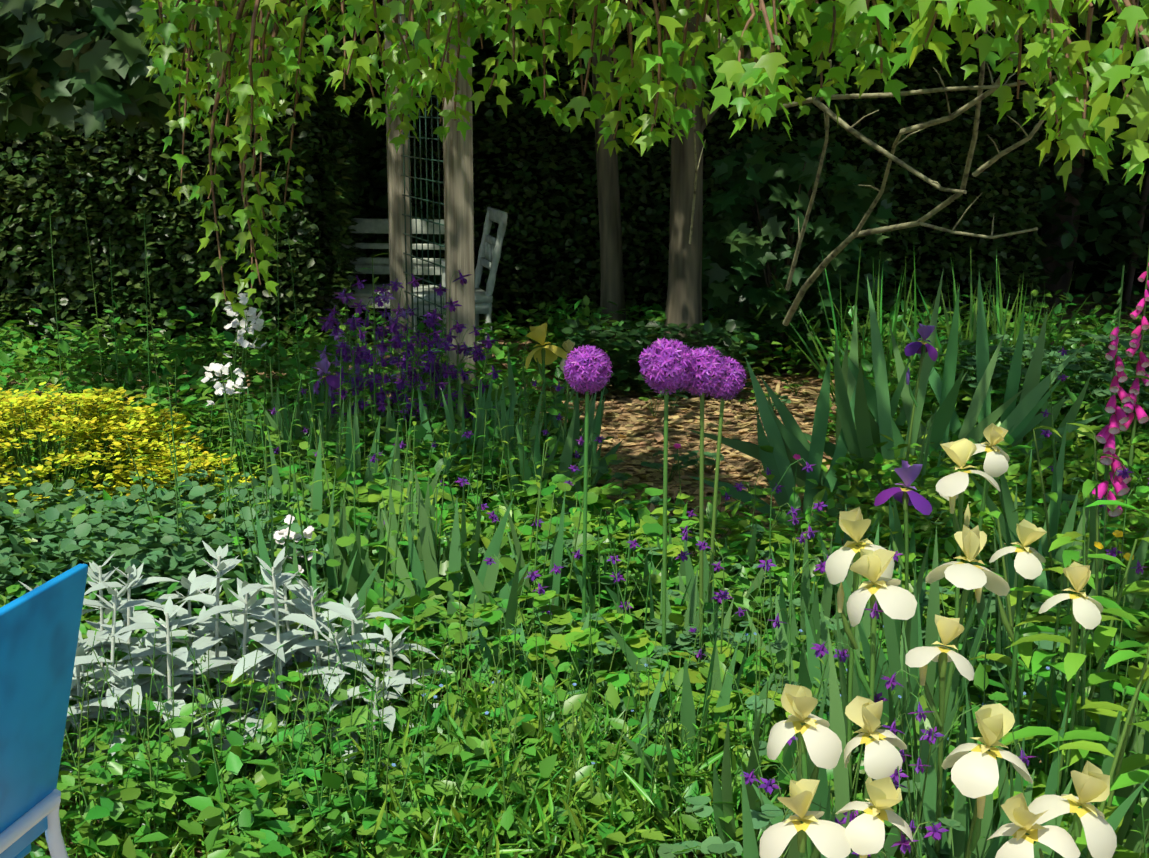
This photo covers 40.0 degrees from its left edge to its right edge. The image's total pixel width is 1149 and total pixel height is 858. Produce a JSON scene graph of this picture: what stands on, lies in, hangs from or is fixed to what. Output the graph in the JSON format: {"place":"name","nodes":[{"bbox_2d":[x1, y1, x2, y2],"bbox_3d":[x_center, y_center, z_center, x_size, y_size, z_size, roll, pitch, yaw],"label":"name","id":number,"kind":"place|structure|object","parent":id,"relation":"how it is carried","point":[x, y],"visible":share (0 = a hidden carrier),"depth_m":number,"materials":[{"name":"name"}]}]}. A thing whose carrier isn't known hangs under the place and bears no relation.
{"place":"outdoors","nodes":[
{"label":"outdoors","id":0,"kind":"place"},
{"bbox_2d":[5,293,1148,857],"bbox_3d":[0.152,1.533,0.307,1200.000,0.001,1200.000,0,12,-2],"label":"ground","id":1,"kind":"structure","parent":0,"point":[809,401],"depth_m":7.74,"materials":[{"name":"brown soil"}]},
{"bbox_2d":[0,382,256,535],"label":"yellow flowering shrub","id":2,"kind":"object","parent":1,"relation":"on","point":[73,425],"visible":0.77,"depth_m":5.28,"materials":[{"name":"yellow plant"}]},
{"bbox_2d":[19,541,453,837],"bbox_3d":[-0.847,0.548,3.717,1.173,0.627,0.889,0,12,-2],"label":"lamb's ear plant","id":3,"kind":"object","parent":1,"relation":"on","point":[216,631],"visible":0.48,"depth_m":3.59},
{"bbox_2d":[316,218,446,355],"bbox_3d":[-1.337,-0.877,9.719,1.310,0.800,0.540,2,12,8],"label":"white bench","id":4,"kind":"object","parent":1,"relation":"on","point":[373,225],"visible":0.21,"depth_m":9.83,"materials":[{"name":"paint"}]},
{"bbox_2d":[383,0,475,405],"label":"wooden posts","id":5,"kind":"object","parent":1,"relation":"on","point":[458,198],"visible":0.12,"depth_m":7.29,"materials":[{"name":"brown wood"}]},
{"bbox_2d":[398,0,445,362],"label":"wire trellis","id":6,"kind":"object","parent":5,"relation":"attached to","point":[421,199],"visible":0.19,"depth_m":7.83,"materials":[{"name":"grey metal"}]},
{"bbox_2d":[413,207,507,369],"bbox_3d":[-0.686,-0.767,8.904,0.560,0.925,0.466,-3,12,-14],"label":"chair","id":7,"kind":"object","parent":1,"relation":"on","point":[489,254],"visible":0.35,"depth_m":8.74,"materials":[{"name":"paint"}]},
{"bbox_2d":[0,0,1055,372],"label":"beech hedge","id":8,"kind":"object","parent":1,"relation":"on","point":[346,138],"depth_m":10.03,"materials":[{"name":"green plant"}]},
{"bbox_2d":[0,0,1148,325],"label":"trees","id":9,"kind":"object","parent":1,"relation":"on","point":[72,64],"depth_m":6.36,"materials":[{"name":"green plant"}]},
{"bbox_2d":[0,203,1148,857],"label":"bed foliage","id":10,"kind":"object","parent":1,"relation":"on","point":[684,751],"visible":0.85,"depth_m":4.19,"materials":[{"name":"green plant"}]},
{"bbox_2d":[201,293,319,572],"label":"white flowers","id":11,"kind":"object","parent":10,"relation":"on","point":[216,368],"visible":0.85,"depth_m":5.32,"materials":[{"name":"white plant"}]},
{"bbox_2d":[563,338,746,400],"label":"allium flowers","id":12,"kind":"object","parent":10,"relation":"on","point":[664,364],"visible":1,"depth_m":3.65,"materials":[{"name":"purple plant"}]},
{"bbox_2d":[206,443,1133,766],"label":"flowers","id":13,"kind":"object","parent":10,"relation":"on","point":[1098,545],"visible":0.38,"depth_m":3.50,"materials":[{"name":"plant"}]},
{"bbox_2d":[270,271,1148,856],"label":"purple flowers","id":14,"kind":"object","parent":10,"relation":"on","point":[446,373],"visible":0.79,"depth_m":6.02,"materials":[{"name":"purple plant"}]},
{"bbox_2d":[315,323,1116,857],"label":"iris flowers","id":15,"kind":"object","parent":10,"relation":"on","point":[975,773],"visible":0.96,"depth_m":2.59,"materials":[{"name":"yellow plant"}]},
{"bbox_2d":[1092,263,1148,516],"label":"foxglove bells","id":16,"kind":"object","parent":10,"relation":"on","point":[1121,420],"visible":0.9,"depth_m":4.42,"materials":[{"name":"pink plant"}]},
{"bbox_2d":[154,0,1148,367],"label":"maple trunks and limbs","id":17,"kind":"object","parent":1,"relation":"on","point":[684,288],"visible":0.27,"depth_m":5.86,"materials":[{"name":"brown plant"}]},
{"bbox_2d":[136,0,1148,318],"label":"maple canopy leaves","id":18,"kind":"object","parent":17,"relation":"attached to","point":[1108,68],"visible":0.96,"depth_m":4.25,"materials":[{"name":"green plant"}]},
{"bbox_2d":[683,6,1080,325],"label":"bare branches","id":19,"kind":"object","parent":17,"relation":"attached to","point":[857,232],"visible":0.77,"depth_m":6.06,"materials":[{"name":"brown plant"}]},
{"bbox_2d":[556,134,899,394],"bbox_3d":[0.807,-0.925,8.650,2.153,1.345,1.248,-8,15,-34],"label":"shade shrub","id":20,"kind":"object","parent":1,"relation":"on","point":[785,178],"visible":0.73,"depth_m":8.65,"materials":[{"name":"green plant"}]},
{"bbox_2d":[1030,0,1148,293],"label":"thicket","id":21,"kind":"object","parent":1,"relation":"on","point":[1098,275],"visible":0.04,"depth_m":12.53,"materials":[{"name":"green plant"}]},
{"label":"gravel path","id":22,"kind":"object","parent":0,"visible":0},
{"bbox_2d":[0,789,68,857],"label":"chair frame","id":23,"kind":"object","parent":22,"relation":"on","point":[48,806],"visible":0.96,"depth_m":2.32,"materials":[{"name":"white metal"}]},
{"bbox_2d":[0,564,87,857],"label":"blue chair boards","id":24,"kind":"object","parent":23,"relation":"attached to","point":[39,628],"visible":1,"depth_m":2.25,"materials":[{"name":"blue wood"}]}
]}

